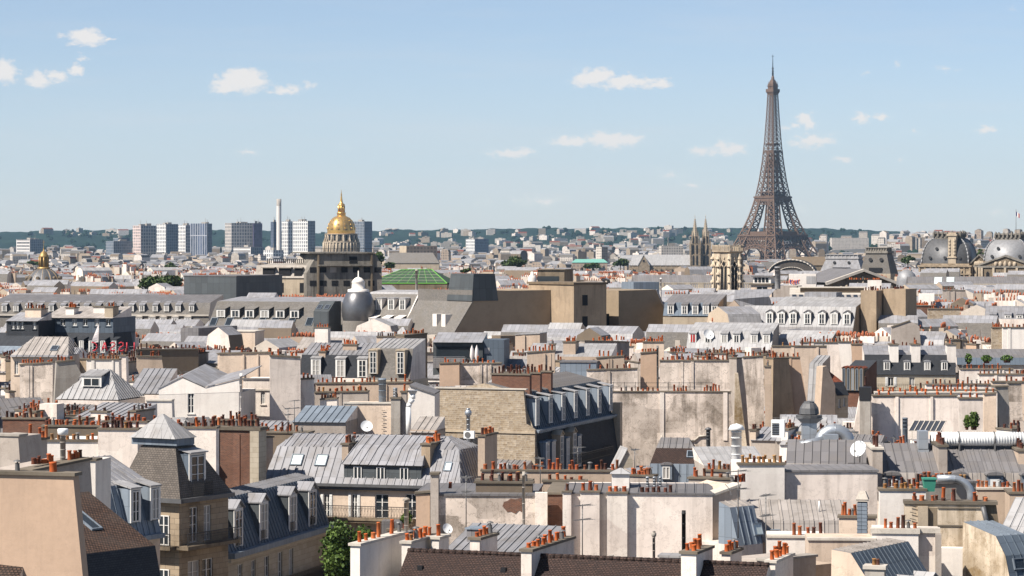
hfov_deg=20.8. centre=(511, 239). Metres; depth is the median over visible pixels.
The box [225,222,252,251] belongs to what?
tower block
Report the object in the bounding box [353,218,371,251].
tower block
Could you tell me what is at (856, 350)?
party wall
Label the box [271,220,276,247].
tower block
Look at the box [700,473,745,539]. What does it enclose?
cream wall house
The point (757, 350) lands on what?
flat roofed house
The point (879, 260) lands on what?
mansard pavilion
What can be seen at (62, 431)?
flue pipe
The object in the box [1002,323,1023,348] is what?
party wall
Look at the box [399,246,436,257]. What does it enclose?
stone block
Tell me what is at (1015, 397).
party wall
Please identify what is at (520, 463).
lean to house
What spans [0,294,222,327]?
slate mansard range
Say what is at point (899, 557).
dark zinc house
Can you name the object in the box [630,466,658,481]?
party wall
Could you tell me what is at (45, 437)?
chimney block
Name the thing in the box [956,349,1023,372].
zinc terrace house
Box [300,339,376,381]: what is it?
dark mansard house
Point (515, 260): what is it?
tree
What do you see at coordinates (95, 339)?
white flag
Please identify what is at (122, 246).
office block
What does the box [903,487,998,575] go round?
stained chimney wall
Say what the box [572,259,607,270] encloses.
copper roofed hall
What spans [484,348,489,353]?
wing window
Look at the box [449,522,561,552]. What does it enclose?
zinc house
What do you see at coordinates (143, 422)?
party wall
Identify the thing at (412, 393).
white flue
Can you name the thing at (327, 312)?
dark box dormer house
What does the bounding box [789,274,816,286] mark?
graffiti hut
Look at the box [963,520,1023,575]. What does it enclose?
blue mansard house
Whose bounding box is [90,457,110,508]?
cream wall
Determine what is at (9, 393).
flat roofed house
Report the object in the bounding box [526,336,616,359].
white zinc roof
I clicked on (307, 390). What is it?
party wall
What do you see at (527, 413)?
corner mansard house
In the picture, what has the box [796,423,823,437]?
lean to house
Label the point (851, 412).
gabled house
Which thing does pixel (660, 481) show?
flue pipe
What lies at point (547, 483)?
party wall
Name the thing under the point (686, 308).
dark mansard house
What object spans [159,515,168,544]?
window
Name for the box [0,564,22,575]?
tiled house
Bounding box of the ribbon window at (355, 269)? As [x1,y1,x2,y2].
[353,267,358,272]
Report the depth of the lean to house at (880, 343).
393.54 m
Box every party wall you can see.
[0,432,42,466]
[0,450,91,493]
[1,407,49,433]
[19,357,54,402]
[41,415,101,438]
[53,355,80,402]
[86,353,121,377]
[97,417,141,467]
[101,411,150,426]
[119,355,128,382]
[133,343,198,374]
[136,351,162,373]
[146,399,174,416]
[178,416,219,474]
[208,411,260,425]
[219,346,273,387]
[266,435,274,471]
[269,349,300,420]
[300,373,314,409]
[314,386,369,405]
[315,374,412,402]
[320,391,338,405]
[343,384,407,434]
[376,331,396,342]
[395,328,427,376]
[439,357,459,386]
[460,356,501,385]
[475,470,533,479]
[480,458,618,491]
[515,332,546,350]
[527,344,555,372]
[542,473,587,491]
[576,335,629,357]
[586,363,637,389]
[596,350,624,368]
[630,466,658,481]
[640,348,656,389]
[642,335,663,366]
[659,353,733,389]
[687,459,730,483]
[728,357,749,445]
[734,373,746,445]
[743,351,763,443]
[764,360,772,426]
[765,351,793,418]
[768,352,806,414]
[771,340,827,399]
[799,336,841,380]
[815,365,834,414]
[838,337,851,370]
[850,340,862,362]
[853,389,958,442]
[874,385,995,396]
[891,320,920,344]
[905,382,997,431]
[917,300,935,314]
[925,377,990,388]
[927,304,959,318]
[942,287,967,301]
[957,392,982,431]
[959,363,1013,382]
[977,368,1023,382]
[982,388,996,431]
[990,375,1023,420]
[991,322,1001,348]
[991,385,1009,427]
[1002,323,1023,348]
[1006,382,1022,422]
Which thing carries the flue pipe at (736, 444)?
on the party wall at (719, 474)
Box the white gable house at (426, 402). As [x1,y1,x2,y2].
[409,382,439,428]
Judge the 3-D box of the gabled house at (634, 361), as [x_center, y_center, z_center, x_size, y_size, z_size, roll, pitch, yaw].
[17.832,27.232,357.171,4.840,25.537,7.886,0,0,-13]
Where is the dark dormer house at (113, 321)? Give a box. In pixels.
[52,302,135,355]
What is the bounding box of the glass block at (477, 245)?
[466,238,488,252]
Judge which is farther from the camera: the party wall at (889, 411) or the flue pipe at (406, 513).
the party wall at (889, 411)
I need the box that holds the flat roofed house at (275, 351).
[273,349,298,352]
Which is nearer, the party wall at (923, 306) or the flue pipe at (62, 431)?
the flue pipe at (62, 431)
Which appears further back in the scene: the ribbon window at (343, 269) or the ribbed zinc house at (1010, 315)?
the ribbon window at (343, 269)
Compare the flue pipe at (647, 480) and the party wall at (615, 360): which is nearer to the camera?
the flue pipe at (647, 480)
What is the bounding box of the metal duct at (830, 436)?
[799,434,838,442]
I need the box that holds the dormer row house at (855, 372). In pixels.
[842,360,876,406]
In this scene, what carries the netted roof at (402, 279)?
on the ground
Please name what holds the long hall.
on the ground
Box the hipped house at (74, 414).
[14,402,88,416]
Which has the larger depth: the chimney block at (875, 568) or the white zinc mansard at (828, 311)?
the white zinc mansard at (828, 311)
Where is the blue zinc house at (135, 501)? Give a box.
[93,455,164,569]
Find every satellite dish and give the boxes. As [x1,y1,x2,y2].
[361,420,372,433]
[443,523,452,533]
[704,329,713,338]
[850,441,865,462]
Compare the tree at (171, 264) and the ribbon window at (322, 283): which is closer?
the ribbon window at (322, 283)
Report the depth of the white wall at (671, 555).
165.86 m
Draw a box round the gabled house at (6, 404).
[0,397,43,415]
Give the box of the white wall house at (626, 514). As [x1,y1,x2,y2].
[561,468,713,557]
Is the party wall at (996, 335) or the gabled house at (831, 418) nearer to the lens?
the gabled house at (831, 418)
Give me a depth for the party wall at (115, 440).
204.86 m
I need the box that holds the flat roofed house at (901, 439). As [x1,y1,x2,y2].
[786,435,904,443]
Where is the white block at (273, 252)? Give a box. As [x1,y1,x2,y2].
[263,243,282,259]
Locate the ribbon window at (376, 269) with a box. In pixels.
[374,267,380,272]
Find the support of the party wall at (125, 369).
on the lean to house
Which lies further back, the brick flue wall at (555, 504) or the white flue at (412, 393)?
the white flue at (412, 393)
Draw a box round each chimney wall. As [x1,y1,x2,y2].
[414,471,547,544]
[877,474,926,524]
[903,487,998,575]
[915,471,977,499]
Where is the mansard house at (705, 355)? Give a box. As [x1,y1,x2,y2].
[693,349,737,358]
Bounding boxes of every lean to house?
[0,350,12,381]
[0,350,14,370]
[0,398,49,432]
[64,403,94,412]
[75,402,156,423]
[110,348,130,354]
[129,374,138,384]
[163,345,226,349]
[170,417,198,425]
[195,345,248,366]
[260,420,291,429]
[268,348,302,368]
[497,459,531,468]
[497,462,510,468]
[610,446,632,468]
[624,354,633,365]
[624,466,645,472]
[664,348,692,353]
[674,346,708,353]
[748,424,852,458]
[776,416,826,460]
[779,419,840,461]
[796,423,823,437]
[857,341,890,344]
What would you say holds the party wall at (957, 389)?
on the ground
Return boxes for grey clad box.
[183,274,281,299]
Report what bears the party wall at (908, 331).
on the lean to house at (880, 343)
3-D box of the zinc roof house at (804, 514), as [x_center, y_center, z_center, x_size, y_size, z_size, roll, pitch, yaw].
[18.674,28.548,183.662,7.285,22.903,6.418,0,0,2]
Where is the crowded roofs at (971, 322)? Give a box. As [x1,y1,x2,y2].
[0,262,1023,352]
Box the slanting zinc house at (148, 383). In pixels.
[132,368,176,402]
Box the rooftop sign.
[91,342,137,357]
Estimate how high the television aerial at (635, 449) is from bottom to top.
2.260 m
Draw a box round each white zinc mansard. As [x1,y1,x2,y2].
[686,322,778,353]
[765,285,916,334]
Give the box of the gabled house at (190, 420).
[186,417,209,425]
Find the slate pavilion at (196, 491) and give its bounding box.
[130,414,239,575]
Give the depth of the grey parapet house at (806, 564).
160.03 m
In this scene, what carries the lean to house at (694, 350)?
on the ground
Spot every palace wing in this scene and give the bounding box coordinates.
[631,275,754,289]
[906,277,1023,284]
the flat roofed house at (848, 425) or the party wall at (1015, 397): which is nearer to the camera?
the flat roofed house at (848, 425)
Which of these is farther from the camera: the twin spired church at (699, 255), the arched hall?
the twin spired church at (699, 255)
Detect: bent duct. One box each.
[815,424,853,439]
[936,475,973,499]
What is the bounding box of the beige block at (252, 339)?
[237,330,264,349]
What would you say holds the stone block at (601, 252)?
on the ground
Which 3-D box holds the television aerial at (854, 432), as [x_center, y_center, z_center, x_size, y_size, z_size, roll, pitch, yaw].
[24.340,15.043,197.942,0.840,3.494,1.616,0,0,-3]
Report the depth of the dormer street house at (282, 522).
216.13 m
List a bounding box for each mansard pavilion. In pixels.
[820,254,862,271]
[861,247,897,279]
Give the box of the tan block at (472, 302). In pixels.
[407,273,665,334]
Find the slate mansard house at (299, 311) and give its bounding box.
[208,296,343,333]
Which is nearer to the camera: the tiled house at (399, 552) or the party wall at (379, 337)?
the tiled house at (399, 552)
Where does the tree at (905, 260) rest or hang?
on the ground
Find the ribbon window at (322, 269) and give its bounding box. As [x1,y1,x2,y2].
[320,267,325,272]
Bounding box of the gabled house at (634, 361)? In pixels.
[627,353,670,389]
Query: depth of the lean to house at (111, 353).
362.08 m
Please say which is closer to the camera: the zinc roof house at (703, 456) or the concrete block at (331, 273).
the zinc roof house at (703, 456)
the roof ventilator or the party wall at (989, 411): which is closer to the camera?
the roof ventilator
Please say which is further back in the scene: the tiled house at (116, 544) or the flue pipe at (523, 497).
the flue pipe at (523, 497)
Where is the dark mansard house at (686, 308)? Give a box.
[663,294,726,323]
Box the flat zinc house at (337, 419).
[292,405,357,433]
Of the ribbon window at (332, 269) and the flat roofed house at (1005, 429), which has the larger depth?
the ribbon window at (332, 269)
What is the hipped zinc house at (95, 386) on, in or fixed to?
on the ground
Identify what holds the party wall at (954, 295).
on the ground
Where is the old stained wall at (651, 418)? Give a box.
[602,382,733,467]
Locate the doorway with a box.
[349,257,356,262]
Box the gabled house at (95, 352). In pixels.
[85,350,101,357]
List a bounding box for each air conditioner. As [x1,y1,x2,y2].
[464,431,474,438]
[771,419,784,436]
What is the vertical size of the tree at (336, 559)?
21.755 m
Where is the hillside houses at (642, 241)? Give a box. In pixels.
[39,225,764,251]
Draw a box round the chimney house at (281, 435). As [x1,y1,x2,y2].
[265,423,314,454]
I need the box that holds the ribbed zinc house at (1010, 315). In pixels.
[985,306,1023,326]
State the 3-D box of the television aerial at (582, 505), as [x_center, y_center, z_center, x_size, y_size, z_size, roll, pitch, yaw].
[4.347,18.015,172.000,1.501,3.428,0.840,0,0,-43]
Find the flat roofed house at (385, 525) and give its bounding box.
[382,519,410,533]
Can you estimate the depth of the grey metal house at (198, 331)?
404.96 m
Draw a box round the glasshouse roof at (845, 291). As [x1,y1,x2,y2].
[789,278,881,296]
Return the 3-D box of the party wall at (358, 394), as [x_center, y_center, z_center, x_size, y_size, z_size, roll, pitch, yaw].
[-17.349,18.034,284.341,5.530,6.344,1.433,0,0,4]
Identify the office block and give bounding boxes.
[106,239,131,254]
[113,234,129,240]
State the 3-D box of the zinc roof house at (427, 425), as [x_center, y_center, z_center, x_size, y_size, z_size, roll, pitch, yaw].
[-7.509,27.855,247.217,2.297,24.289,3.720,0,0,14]
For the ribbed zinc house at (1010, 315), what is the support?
on the ground
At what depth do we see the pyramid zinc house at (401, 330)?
400.95 m
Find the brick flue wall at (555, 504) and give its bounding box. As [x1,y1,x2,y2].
[546,482,568,525]
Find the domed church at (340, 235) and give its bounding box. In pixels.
[323,190,359,251]
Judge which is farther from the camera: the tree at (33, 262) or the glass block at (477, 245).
the glass block at (477, 245)
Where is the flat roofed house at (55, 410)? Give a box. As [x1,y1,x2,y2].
[27,400,94,423]
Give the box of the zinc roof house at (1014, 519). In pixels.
[1003,497,1023,533]
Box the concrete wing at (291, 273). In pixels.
[255,253,306,296]
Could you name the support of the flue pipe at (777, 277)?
on the crowded roofs at (971, 322)
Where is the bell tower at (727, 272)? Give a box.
[710,245,744,291]
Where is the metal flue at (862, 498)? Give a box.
[856,491,868,533]
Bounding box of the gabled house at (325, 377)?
[300,374,331,382]
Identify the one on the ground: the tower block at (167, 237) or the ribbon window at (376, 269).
the tower block at (167, 237)
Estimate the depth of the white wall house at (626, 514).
181.53 m
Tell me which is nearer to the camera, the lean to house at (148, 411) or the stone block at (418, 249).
the lean to house at (148, 411)
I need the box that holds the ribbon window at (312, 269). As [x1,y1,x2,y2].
[310,267,315,272]
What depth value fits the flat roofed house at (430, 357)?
362.06 m
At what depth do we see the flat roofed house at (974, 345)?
389.08 m
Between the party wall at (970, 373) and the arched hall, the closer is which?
the party wall at (970, 373)
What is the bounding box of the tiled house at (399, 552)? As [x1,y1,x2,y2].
[348,519,794,575]
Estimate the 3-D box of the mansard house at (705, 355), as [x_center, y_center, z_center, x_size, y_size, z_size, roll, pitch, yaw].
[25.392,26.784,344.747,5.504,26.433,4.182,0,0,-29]
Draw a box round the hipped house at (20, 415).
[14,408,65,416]
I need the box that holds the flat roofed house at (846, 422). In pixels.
[843,421,853,426]
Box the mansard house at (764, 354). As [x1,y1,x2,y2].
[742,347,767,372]
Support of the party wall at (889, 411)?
on the ground
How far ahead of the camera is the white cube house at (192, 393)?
269.78 m
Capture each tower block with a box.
[133,220,155,256]
[157,222,177,253]
[178,220,189,252]
[190,218,211,255]
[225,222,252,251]
[253,219,261,246]
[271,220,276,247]
[282,216,292,255]
[293,217,314,254]
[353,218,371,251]
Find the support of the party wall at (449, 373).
on the ground
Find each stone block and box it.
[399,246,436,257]
[596,240,607,263]
[659,243,682,254]
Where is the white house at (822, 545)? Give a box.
[805,533,875,562]
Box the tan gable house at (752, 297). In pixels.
[728,289,774,305]
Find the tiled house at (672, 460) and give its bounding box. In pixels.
[650,437,694,482]
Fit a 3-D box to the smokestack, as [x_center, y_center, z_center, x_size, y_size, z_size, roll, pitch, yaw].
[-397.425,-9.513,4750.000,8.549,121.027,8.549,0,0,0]
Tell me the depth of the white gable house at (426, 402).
261.94 m
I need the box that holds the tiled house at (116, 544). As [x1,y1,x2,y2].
[80,492,159,575]
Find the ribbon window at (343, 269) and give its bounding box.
[341,267,347,272]
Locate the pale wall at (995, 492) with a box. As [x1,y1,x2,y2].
[976,480,1012,523]
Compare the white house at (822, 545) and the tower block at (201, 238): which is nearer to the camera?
the white house at (822, 545)
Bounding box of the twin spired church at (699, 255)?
[629,214,710,272]
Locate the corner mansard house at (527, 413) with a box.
[435,364,621,468]
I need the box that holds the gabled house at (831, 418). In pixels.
[780,414,836,423]
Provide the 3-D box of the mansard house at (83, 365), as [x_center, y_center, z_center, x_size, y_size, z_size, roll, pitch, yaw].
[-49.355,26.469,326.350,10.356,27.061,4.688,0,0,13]
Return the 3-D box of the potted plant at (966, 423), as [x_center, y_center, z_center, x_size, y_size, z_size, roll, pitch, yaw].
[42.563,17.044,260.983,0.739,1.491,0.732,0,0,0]
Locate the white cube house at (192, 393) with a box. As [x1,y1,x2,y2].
[159,364,261,418]
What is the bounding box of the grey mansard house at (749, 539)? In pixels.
[702,499,763,560]
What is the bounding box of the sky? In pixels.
[0,0,1023,235]
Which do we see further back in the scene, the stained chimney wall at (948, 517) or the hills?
the hills
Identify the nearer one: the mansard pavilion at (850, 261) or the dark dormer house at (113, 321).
the dark dormer house at (113, 321)
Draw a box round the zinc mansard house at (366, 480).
[266,426,498,548]
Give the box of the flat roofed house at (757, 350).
[728,347,771,355]
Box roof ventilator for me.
[795,401,822,438]
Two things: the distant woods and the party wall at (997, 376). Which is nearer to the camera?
the party wall at (997, 376)
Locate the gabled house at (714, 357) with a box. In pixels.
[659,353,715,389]
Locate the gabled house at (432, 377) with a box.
[427,363,438,381]
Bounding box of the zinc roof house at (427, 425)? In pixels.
[410,416,444,435]
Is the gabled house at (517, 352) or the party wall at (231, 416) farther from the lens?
the gabled house at (517, 352)
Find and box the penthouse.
[433,332,509,374]
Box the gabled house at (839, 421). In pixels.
[837,418,854,425]
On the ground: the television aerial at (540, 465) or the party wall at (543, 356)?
the party wall at (543, 356)
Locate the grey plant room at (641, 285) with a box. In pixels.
[621,282,658,291]
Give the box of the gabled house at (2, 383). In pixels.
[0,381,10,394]
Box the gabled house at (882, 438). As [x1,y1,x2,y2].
[840,431,890,442]
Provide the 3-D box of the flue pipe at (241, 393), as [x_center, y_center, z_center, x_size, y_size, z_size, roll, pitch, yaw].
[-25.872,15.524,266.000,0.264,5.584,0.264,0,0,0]
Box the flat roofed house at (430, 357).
[427,348,432,362]
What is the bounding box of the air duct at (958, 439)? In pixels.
[917,430,1023,451]
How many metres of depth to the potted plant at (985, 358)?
351.73 m
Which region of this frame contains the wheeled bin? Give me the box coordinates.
[921,477,936,491]
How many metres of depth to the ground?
5423.93 m
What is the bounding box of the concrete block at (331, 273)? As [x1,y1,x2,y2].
[292,249,381,296]
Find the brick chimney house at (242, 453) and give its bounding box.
[190,414,267,487]
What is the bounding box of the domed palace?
[25,243,61,280]
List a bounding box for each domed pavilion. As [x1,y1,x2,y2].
[917,230,983,276]
[978,231,1023,276]
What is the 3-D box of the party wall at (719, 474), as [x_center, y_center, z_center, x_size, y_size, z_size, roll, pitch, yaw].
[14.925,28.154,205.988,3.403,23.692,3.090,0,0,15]
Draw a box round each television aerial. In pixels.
[292,400,302,429]
[461,476,472,526]
[533,457,544,483]
[573,504,594,554]
[574,446,583,463]
[631,448,639,467]
[725,466,746,537]
[759,493,773,553]
[847,428,860,463]
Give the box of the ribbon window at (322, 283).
[320,281,325,285]
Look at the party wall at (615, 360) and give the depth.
327.87 m
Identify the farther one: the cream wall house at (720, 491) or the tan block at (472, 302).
the tan block at (472, 302)
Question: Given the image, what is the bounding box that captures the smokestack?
[276,199,280,249]
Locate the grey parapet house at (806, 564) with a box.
[742,541,830,575]
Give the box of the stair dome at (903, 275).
[896,270,915,287]
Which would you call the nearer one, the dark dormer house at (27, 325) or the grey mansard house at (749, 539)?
the grey mansard house at (749, 539)
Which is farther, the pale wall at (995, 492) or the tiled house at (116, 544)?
the pale wall at (995, 492)
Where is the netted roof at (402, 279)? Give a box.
[382,269,449,289]
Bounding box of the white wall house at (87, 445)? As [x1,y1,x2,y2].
[47,424,142,457]
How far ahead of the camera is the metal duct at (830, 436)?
208.20 m
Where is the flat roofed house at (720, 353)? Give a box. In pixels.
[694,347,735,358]
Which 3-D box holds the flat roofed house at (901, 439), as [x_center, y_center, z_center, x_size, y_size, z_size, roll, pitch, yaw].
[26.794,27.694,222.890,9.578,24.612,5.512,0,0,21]
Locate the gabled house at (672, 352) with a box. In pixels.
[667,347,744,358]
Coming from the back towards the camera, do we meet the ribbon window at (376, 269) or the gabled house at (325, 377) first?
the ribbon window at (376, 269)
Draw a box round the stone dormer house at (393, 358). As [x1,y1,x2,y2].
[364,338,427,385]
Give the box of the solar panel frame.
[908,420,946,442]
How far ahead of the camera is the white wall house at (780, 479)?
192.78 m
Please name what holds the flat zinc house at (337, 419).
on the ground
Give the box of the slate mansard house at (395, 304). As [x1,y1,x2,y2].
[369,290,417,320]
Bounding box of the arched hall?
[768,259,816,272]
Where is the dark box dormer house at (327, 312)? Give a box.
[314,301,340,331]
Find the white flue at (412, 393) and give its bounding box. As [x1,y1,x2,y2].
[406,390,416,434]
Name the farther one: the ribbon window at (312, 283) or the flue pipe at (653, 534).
the ribbon window at (312, 283)
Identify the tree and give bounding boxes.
[26,260,38,270]
[137,274,182,288]
[164,262,176,266]
[318,516,372,575]
[375,251,384,263]
[384,262,395,268]
[400,511,412,523]
[460,268,471,272]
[500,255,526,266]
[583,262,600,270]
[612,258,628,269]
[901,255,915,267]
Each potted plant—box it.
[963,415,969,429]
[965,353,971,363]
[968,412,979,429]
[981,355,992,362]
[1000,355,1013,362]
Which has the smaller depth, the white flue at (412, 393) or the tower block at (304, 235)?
the white flue at (412, 393)
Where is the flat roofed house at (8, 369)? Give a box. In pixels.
[5,356,10,381]
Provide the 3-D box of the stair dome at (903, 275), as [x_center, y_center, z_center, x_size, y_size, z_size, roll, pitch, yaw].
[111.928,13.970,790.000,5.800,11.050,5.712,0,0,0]
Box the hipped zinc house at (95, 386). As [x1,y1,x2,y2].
[55,369,144,404]
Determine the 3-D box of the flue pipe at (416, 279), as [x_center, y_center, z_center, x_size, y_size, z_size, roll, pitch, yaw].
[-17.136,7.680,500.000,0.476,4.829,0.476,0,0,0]
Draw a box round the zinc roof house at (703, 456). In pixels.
[692,446,766,475]
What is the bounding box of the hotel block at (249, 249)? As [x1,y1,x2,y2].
[233,245,263,254]
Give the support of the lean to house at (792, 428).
on the ground
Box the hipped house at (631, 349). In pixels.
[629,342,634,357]
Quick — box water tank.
[528,272,536,281]
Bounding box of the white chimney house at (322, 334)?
[296,323,349,349]
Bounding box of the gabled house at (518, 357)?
[510,356,556,358]
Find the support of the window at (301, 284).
in the concrete wing at (291, 273)
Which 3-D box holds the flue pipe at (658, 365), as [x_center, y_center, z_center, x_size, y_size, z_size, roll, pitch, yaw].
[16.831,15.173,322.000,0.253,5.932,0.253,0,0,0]
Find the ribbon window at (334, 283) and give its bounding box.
[332,281,337,285]
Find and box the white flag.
[91,325,98,345]
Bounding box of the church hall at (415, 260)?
[385,253,439,269]
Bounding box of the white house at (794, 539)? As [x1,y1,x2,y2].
[766,522,822,553]
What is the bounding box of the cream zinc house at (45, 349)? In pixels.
[10,336,82,396]
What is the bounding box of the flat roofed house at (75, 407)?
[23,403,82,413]
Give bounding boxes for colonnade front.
[815,268,895,287]
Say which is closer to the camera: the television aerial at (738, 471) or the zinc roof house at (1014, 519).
the television aerial at (738, 471)
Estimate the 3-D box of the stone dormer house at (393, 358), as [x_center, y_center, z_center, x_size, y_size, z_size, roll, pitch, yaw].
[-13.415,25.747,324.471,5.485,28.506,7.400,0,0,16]
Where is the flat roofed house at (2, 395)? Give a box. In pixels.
[0,383,10,397]
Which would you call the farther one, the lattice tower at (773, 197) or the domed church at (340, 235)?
the lattice tower at (773, 197)
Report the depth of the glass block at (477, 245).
5610.19 m
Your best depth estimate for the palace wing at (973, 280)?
764.46 m
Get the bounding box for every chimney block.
[28,424,49,458]
[837,502,876,534]
[863,558,887,575]
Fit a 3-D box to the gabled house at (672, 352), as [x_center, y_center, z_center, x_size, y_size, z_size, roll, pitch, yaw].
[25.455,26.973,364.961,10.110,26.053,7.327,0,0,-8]
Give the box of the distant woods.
[0,226,917,252]
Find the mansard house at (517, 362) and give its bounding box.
[508,354,564,368]
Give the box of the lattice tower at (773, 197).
[730,60,817,259]
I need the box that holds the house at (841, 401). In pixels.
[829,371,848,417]
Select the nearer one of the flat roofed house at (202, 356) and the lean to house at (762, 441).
the lean to house at (762, 441)
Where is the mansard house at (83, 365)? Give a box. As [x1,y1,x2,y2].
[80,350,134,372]
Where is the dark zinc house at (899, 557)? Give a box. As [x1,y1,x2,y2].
[831,538,937,575]
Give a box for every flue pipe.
[57,428,67,459]
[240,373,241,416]
[378,378,385,401]
[403,497,409,530]
[415,269,417,289]
[465,408,471,441]
[522,471,524,524]
[645,476,648,486]
[651,531,655,557]
[652,476,655,486]
[657,346,658,388]
[658,476,661,486]
[660,278,661,298]
[682,510,685,549]
[705,427,711,445]
[728,423,744,458]
[775,267,780,288]
[902,417,907,442]
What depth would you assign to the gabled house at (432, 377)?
345.01 m
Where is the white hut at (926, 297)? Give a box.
[918,293,934,304]
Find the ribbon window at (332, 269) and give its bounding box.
[330,267,336,272]
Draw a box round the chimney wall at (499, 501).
[414,471,547,544]
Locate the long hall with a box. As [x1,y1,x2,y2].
[791,257,863,270]
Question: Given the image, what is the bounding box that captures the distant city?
[0,228,1021,282]
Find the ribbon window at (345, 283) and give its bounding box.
[343,281,349,285]
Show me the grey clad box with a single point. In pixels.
(228, 286)
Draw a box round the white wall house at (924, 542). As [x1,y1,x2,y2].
[870,515,940,575]
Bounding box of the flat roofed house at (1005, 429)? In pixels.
[995,421,1023,431]
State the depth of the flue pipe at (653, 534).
163.93 m
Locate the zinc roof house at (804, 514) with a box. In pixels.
[740,499,851,553]
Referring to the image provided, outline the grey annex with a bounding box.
[242,377,269,419]
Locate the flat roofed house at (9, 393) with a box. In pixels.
[4,384,19,397]
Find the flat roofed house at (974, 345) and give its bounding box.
[966,339,990,348]
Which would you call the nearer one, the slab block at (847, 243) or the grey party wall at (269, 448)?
the grey party wall at (269, 448)
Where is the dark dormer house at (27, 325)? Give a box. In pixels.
[0,303,54,353]
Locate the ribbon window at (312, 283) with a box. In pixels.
[310,281,315,285]
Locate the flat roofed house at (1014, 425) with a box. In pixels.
[1008,420,1018,427]
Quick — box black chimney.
[859,376,871,434]
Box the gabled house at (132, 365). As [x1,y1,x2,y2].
[80,356,137,378]
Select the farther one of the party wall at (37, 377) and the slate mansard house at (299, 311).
the slate mansard house at (299, 311)
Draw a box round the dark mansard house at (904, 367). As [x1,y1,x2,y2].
[862,338,956,390]
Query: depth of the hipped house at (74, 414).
254.33 m
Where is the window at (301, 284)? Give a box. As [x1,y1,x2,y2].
[300,283,303,292]
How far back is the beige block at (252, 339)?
399.58 m
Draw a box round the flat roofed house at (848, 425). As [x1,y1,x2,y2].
[759,421,852,428]
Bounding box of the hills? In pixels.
[0,227,899,251]
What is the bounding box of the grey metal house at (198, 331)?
[181,325,236,341]
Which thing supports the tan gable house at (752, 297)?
on the ground
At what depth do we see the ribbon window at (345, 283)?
561.59 m
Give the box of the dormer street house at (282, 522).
[228,473,336,575]
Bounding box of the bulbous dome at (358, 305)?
[341,271,374,331]
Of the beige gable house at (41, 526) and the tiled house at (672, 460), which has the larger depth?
the tiled house at (672, 460)
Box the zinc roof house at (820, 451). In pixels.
[786,439,878,524]
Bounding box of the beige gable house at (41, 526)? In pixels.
[0,460,87,575]
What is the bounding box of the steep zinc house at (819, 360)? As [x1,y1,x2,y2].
[807,355,829,402]
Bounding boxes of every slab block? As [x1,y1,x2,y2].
[16,238,42,253]
[830,238,868,250]
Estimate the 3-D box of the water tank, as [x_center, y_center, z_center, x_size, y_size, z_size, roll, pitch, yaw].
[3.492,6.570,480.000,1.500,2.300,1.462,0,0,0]
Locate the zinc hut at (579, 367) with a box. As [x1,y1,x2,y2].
[559,360,598,376]
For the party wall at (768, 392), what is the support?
on the ground
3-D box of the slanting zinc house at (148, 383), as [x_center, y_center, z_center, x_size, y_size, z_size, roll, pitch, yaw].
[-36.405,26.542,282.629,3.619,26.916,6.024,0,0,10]
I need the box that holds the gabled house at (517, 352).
[510,349,527,355]
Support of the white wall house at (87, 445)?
on the ground
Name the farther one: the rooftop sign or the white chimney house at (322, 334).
the white chimney house at (322, 334)
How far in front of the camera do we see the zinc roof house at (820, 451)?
205.62 m
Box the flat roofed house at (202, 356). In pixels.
[196,348,228,369]
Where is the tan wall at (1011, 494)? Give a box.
[1004,480,1023,517]
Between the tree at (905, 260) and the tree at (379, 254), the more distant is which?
the tree at (905, 260)
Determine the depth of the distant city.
3768.64 m
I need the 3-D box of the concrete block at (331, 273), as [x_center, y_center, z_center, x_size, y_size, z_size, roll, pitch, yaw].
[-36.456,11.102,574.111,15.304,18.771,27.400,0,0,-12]
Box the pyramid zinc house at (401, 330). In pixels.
[397,327,408,333]
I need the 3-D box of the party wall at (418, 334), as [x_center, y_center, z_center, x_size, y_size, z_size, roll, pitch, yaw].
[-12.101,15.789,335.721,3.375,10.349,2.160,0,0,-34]
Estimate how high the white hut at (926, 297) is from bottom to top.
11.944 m
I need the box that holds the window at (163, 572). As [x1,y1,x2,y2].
[160,569,168,575]
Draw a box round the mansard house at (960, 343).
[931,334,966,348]
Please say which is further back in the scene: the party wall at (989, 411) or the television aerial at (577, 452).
the party wall at (989, 411)
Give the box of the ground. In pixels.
[827,249,865,253]
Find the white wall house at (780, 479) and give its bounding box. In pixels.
[731,455,878,524]
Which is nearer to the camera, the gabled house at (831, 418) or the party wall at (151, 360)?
the gabled house at (831, 418)
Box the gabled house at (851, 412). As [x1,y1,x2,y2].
[848,407,856,417]
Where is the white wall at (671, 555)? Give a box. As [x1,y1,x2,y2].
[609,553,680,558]
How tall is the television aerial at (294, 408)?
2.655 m
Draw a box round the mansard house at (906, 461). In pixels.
[864,432,1023,491]
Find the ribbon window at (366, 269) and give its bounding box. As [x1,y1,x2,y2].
[364,267,369,272]

